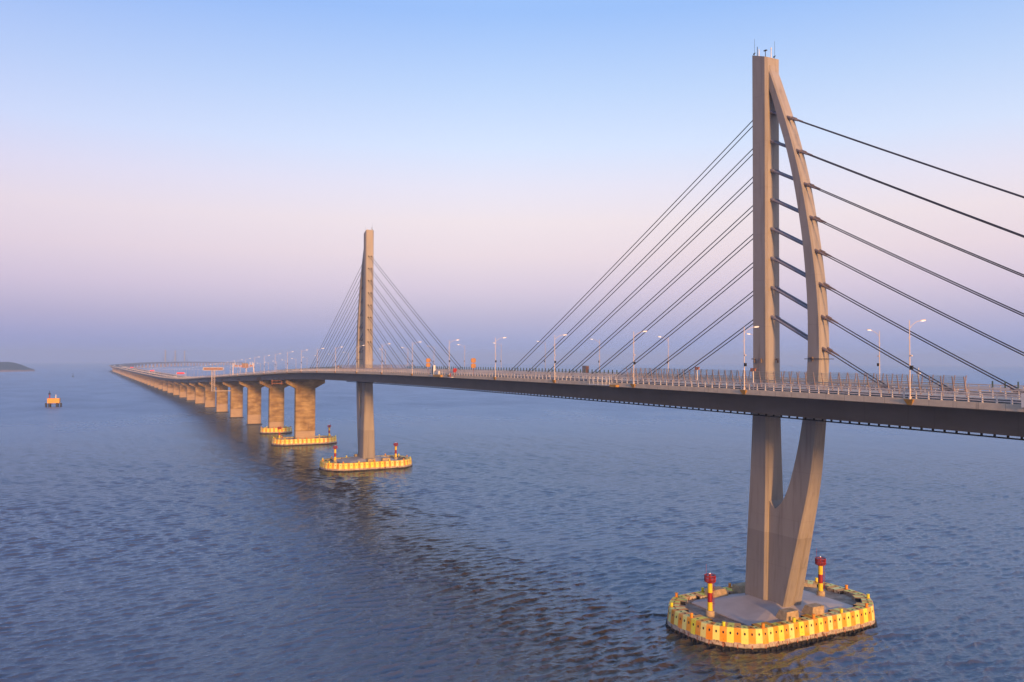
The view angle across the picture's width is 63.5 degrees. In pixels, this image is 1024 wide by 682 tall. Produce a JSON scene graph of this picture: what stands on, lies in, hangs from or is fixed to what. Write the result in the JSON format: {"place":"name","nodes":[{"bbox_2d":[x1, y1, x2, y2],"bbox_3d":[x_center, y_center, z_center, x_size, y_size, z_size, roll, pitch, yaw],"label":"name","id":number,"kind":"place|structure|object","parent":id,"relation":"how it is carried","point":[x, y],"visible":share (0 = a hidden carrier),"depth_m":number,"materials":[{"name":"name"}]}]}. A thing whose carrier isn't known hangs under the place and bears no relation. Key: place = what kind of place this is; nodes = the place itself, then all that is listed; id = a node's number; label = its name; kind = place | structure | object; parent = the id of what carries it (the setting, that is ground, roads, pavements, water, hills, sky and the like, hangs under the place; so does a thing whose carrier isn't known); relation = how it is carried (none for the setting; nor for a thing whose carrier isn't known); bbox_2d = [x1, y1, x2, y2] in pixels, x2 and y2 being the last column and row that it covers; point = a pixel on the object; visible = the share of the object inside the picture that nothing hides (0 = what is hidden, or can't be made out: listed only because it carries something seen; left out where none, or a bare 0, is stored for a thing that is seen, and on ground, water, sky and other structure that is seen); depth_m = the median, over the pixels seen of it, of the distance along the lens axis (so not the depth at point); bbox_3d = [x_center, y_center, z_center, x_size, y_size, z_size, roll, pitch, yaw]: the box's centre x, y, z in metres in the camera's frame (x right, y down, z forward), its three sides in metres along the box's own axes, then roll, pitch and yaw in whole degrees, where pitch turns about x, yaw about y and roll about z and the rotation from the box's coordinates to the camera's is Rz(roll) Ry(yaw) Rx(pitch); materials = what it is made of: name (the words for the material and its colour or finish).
{"place":"outdoors","nodes":[
{"label":"outdoors","id":0,"kind":"place"},
{"bbox_2d":[0,362,34,371],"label":"island","id":1,"kind":"structure","parent":0,"point":[9,367],"depth_m":3267.02,"materials":[{"name":"grey"}]},
{"bbox_2d":[0,363,1023,681],"bbox_3d":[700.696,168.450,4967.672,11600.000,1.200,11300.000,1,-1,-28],"label":"sea","id":2,"kind":"structure","parent":0,"point":[148,533],"depth_m":248.81,"materials":[{"name":"liquid"}]},
{"bbox_2d":[45,391,61,406],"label":"navigation platform","id":3,"kind":"structure","parent":2,"relation":"in","point":[53,400],"depth_m":902.01,"materials":[{"name":"orange metal"}]},
{"bbox_2d":[144,376,150,384],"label":"bridge pier","id":4,"kind":"structure","parent":2,"relation":"in","point":[148,381],"depth_m":1647.19,"materials":[{"name":"concrete"}]},
{"bbox_2d":[150,377,157,387],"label":"bridge pier","id":5,"kind":"structure","parent":2,"relation":"in","point":[155,383],"depth_m":1496.58,"materials":[{"name":"concrete"}]},
{"bbox_2d":[154,378,162,389],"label":"bridge pier","id":6,"kind":"structure","parent":2,"relation":"in","point":[160,385],"depth_m":1421.35,"materials":[{"name":"concrete"}]},
{"bbox_2d":[158,379,167,390],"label":"bridge pier","id":7,"kind":"structure","parent":2,"relation":"in","point":[165,385],"depth_m":1346.37,"materials":[{"name":"concrete"}]},
{"bbox_2d":[163,380,172,392],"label":"bridge pier","id":8,"kind":"structure","parent":2,"relation":"in","point":[170,388],"depth_m":1271.59,"materials":[{"name":"concrete"}]},
{"bbox_2d":[168,381,178,395],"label":"bridge pier","id":9,"kind":"structure","parent":2,"relation":"in","point":[175,389],"depth_m":1195.82,"materials":[{"name":"concrete"}]},
{"bbox_2d":[174,382,186,397],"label":"bridge pier","id":10,"kind":"structure","parent":2,"relation":"in","point":[182,391],"depth_m":1121.02,"materials":[{"name":"concrete"}]},
{"bbox_2d":[181,382,194,400],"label":"bridge pier","id":11,"kind":"structure","parent":2,"relation":"in","point":[190,393],"depth_m":1045.59,"materials":[{"name":"concrete"}]},
{"bbox_2d":[189,382,204,403],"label":"bridge pier","id":12,"kind":"structure","parent":2,"relation":"in","point":[199,394],"depth_m":970.65,"materials":[{"name":"concrete"}]},
{"bbox_2d":[198,382,215,407],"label":"bridge pier","id":13,"kind":"structure","parent":2,"relation":"in","point":[209,398],"depth_m":895.37,"materials":[{"name":"concrete"}]},
{"bbox_2d":[209,382,227,412],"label":"bridge pier","id":14,"kind":"structure","parent":2,"relation":"in","point":[221,398],"depth_m":820.37,"materials":[{"name":"concrete"}]},
{"bbox_2d":[222,381,243,417],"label":"bridge pier","id":15,"kind":"structure","parent":2,"relation":"in","point":[236,400],"depth_m":745.10,"materials":[{"name":"concrete"}]},
{"bbox_2d":[238,381,263,424],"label":"bridge pier","id":16,"kind":"structure","parent":2,"relation":"in","point":[254,402],"depth_m":669.89,"materials":[{"name":"concrete"}]},
{"bbox_2d":[260,426,291,433],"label":"pile cap","id":17,"kind":"object","parent":2,"relation":"in","point":[267,430],"visible":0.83,"depth_m":590.25,"materials":[{"name":"concrete"}]},
{"bbox_2d":[259,380,288,427],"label":"bridge pier","id":18,"kind":"structure","parent":17,"relation":"on","point":[276,407],"depth_m":594.73,"materials":[{"name":"concrete"}]},
{"bbox_2d":[271,434,336,445],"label":"pile cap","id":19,"kind":"object","parent":2,"relation":"in","point":[292,441],"visible":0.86,"depth_m":512.63,"materials":[{"name":"concrete"}]},
{"bbox_2d":[285,379,324,438],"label":"bridge pier","id":20,"kind":"structure","parent":19,"relation":"on","point":[304,413],"depth_m":519.53,"materials":[{"name":"concrete"}]},
{"bbox_2d":[110,362,1023,440],"bbox_3d":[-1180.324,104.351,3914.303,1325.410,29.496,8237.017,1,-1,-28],"label":"bridge deck","id":21,"kind":"structure","parent":20,"relation":"on","point":[990,417],"depth_m":157.78,"materials":[{"name":"concrete"}]},
{"bbox_2d":[203,367,230,390],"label":"lattice sign tower","id":22,"kind":"structure","parent":21,"relation":"on","point":[213,368],"depth_m":736.48,"materials":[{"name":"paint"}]},
{"bbox_2d":[232,362,253,374],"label":"sign gantry","id":23,"kind":"object","parent":21,"relation":"on","point":[244,365],"visible":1,"depth_m":659.43,"materials":[{"name":"metal"}]},
{"bbox_2d":[281,366,341,370],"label":"anti glare fence","id":24,"kind":"object","parent":21,"relation":"on","point":[315,369],"visible":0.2,"depth_m":490.64,"materials":[{"name":"metal"}]},
{"bbox_2d":[336,365,391,371],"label":"wind screen","id":25,"kind":"object","parent":21,"relation":"on","point":[365,367],"visible":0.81,"depth_m":398.27,"materials":[{"name":"paint"}]},
{"bbox_2d":[376,365,414,371],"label":"wind screen","id":26,"kind":"object","parent":21,"relation":"on","point":[398,365],"visible":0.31,"depth_m":380.57,"materials":[{"name":"paint"}]},
{"bbox_2d":[426,358,429,366],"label":"roadside sign","id":27,"kind":"object","parent":21,"relation":"on","point":[427,360],"visible":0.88,"depth_m":294.62,"materials":[{"name":"orange metal"}]},
{"bbox_2d":[471,358,475,375],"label":"roadside sign","id":28,"kind":"object","parent":21,"relation":"on","point":[473,361],"visible":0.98,"depth_m":260.87,"materials":[{"name":"orange metal"}]},
{"bbox_2d":[493,337,506,379],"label":"street lamp","id":29,"kind":"object","parent":21,"relation":"on","point":[495,358],"visible":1,"depth_m":242.87,"materials":[{"name":"metal"}]},
{"bbox_2d":[406,366,616,377],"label":"anti glare fence","id":30,"kind":"object","parent":21,"relation":"on","point":[490,370],"visible":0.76,"depth_m":265.71,"materials":[{"name":"metal"}]},
{"bbox_2d":[552,334,566,382],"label":"street lamp","id":31,"kind":"object","parent":21,"relation":"on","point":[554,381],"visible":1,"depth_m":212.56,"materials":[{"name":"metal"}]},
{"bbox_2d":[109,365,1020,403],"bbox_3d":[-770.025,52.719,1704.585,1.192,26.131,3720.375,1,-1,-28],"label":"guard railing","id":32,"kind":"object","parent":21,"relation":"on","point":[514,375],"visible":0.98,"depth_m":155.26,"materials":[{"name":"metal"}]},
{"bbox_2d":[119,365,1023,391],"bbox_3d":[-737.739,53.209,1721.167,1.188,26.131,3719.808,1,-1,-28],"label":"guard railing","id":33,"kind":"object","parent":21,"relation":"on","point":[994,385],"visible":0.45,"depth_m":196.59,"materials":[{"name":"metal"}]},
{"bbox_2d":[124,367,1019,395],"bbox_3d":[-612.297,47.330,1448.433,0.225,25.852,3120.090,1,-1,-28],"label":"median barrier","id":34,"kind":"object","parent":21,"relation":"on","point":[559,374],"visible":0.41,"depth_m":184.91,"materials":[{"name":"paint"}]},
{"bbox_2d":[122,367,1023,398],"bbox_3d":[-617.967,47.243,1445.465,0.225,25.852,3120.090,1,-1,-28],"label":"median barrier","id":35,"kind":"object","parent":21,"relation":"on","point":[680,378],"visible":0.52,"depth_m":168.48,"materials":[{"name":"paint"}]},
{"bbox_2d":[582,366,588,372],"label":"equipment box","id":36,"kind":"object","parent":21,"relation":"on","point":[586,368],"visible":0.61,"depth_m":254.57,"materials":[{"name":"grey metal"}]},
{"bbox_2d":[591,339,599,371],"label":"street lamp","id":37,"kind":"object","parent":21,"relation":"on","point":[599,354],"visible":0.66,"depth_m":259.86,"materials":[{"name":"metal"}]},
{"bbox_2d":[589,376,618,386],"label":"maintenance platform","id":38,"kind":"structure","parent":21,"relation":"attached to","point":[602,380],"depth_m":191.54,"materials":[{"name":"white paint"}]},
{"bbox_2d":[630,331,646,387],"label":"street lamp","id":39,"kind":"object","parent":21,"relation":"on","point":[633,385],"visible":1,"depth_m":182.29,"materials":[{"name":"metal"}]},
{"bbox_2d":[740,326,758,394],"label":"street lamp","id":40,"kind":"object","parent":21,"relation":"on","point":[743,391],"visible":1,"depth_m":151.94,"materials":[{"name":"metal"}]},
{"bbox_2d":[750,368,755,389],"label":"camera mast","id":41,"kind":"object","parent":21,"relation":"on","point":[753,369],"visible":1,"depth_m":150.27,"materials":[{"name":"metal"}]},
{"bbox_2d":[510,39,1023,606],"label":"pylon","id":42,"kind":"object","parent":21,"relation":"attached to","point":[780,529],"visible":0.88,"depth_m":167.97,"materials":[{"name":"paint"}]},
{"bbox_2d":[623,368,966,396],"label":"wind screen","id":43,"kind":"object","parent":21,"relation":"on","point":[813,376],"visible":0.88,"depth_m":157.71,"materials":[{"name":"paint"}]},
{"bbox_2d":[629,368,966,393],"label":"wind screen","id":44,"kind":"object","parent":21,"relation":"on","point":[901,381],"visible":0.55,"depth_m":160.31,"materials":[{"name":"paint"}]},
{"bbox_2d":[867,329,880,379],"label":"street lamp","id":45,"kind":"object","parent":21,"relation":"on","point":[878,364],"visible":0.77,"depth_m":168.98,"materials":[{"name":"metal"}]},
{"bbox_2d":[904,319,925,404],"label":"street lamp","id":46,"kind":"object","parent":21,"relation":"on","point":[909,401],"visible":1,"depth_m":121.67,"materials":[{"name":"metal"}]},
{"bbox_2d":[986,381,1023,389],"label":"anti glare fence","id":47,"kind":"object","parent":21,"relation":"on","point":[992,387],"visible":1,"depth_m":127.54,"materials":[{"name":"metal"}]},
{"bbox_2d":[1021,393,1023,407],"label":"sign board","id":48,"kind":"object","parent":21,"relation":"on","point":[1022,399],"visible":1,"depth_m":106.67,"materials":[{"name":"white paint"}]},
{"bbox_2d":[319,454,412,471],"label":"pile cap","id":49,"kind":"object","parent":2,"relation":"in","point":[357,463],"visible":0.91,"depth_m":400.05,"materials":[{"name":"concrete"}]},
{"bbox_2d":[333,446,337,462],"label":"beacon tower","id":50,"kind":"structure","parent":49,"relation":"on","point":[335,448],"depth_m":400.41,"materials":[{"name":"metal"}]},
{"bbox_2d":[310,229,461,458],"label":"pylon","id":51,"kind":"object","parent":49,"relation":"on","point":[365,412],"visible":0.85,"depth_m":407.92,"materials":[{"name":"paint"}]},
{"bbox_2d":[394,443,397,458],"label":"beacon tower","id":52,"kind":"structure","parent":49,"relation":"on","point":[395,451],"depth_m":414.76,"materials":[{"name":"metal"}]},
{"bbox_2d":[666,577,876,652],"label":"pile cap","id":53,"kind":"object","parent":2,"relation":"in","point":[740,620],"visible":0.82,"depth_m":161.03,"materials":[{"name":"concrete"}]},
{"bbox_2d":[704,573,715,617],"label":"beacon tower","id":54,"kind":"structure","parent":53,"relation":"on","point":[711,580],"depth_m":161.73,"materials":[{"name":"metal"}]},
{"bbox_2d":[815,548,825,596],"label":"beacon tower","id":55,"kind":"structure","parent":53,"relation":"on","point":[820,591],"depth_m":175.84,"materials":[{"name":"metal"}]},
{"bbox_2d":[0,0,1023,366],"label":"sky","id":56,"kind":"structure","parent":0,"point":[206,180],"materials":[{"name":"blue"}]}
]}

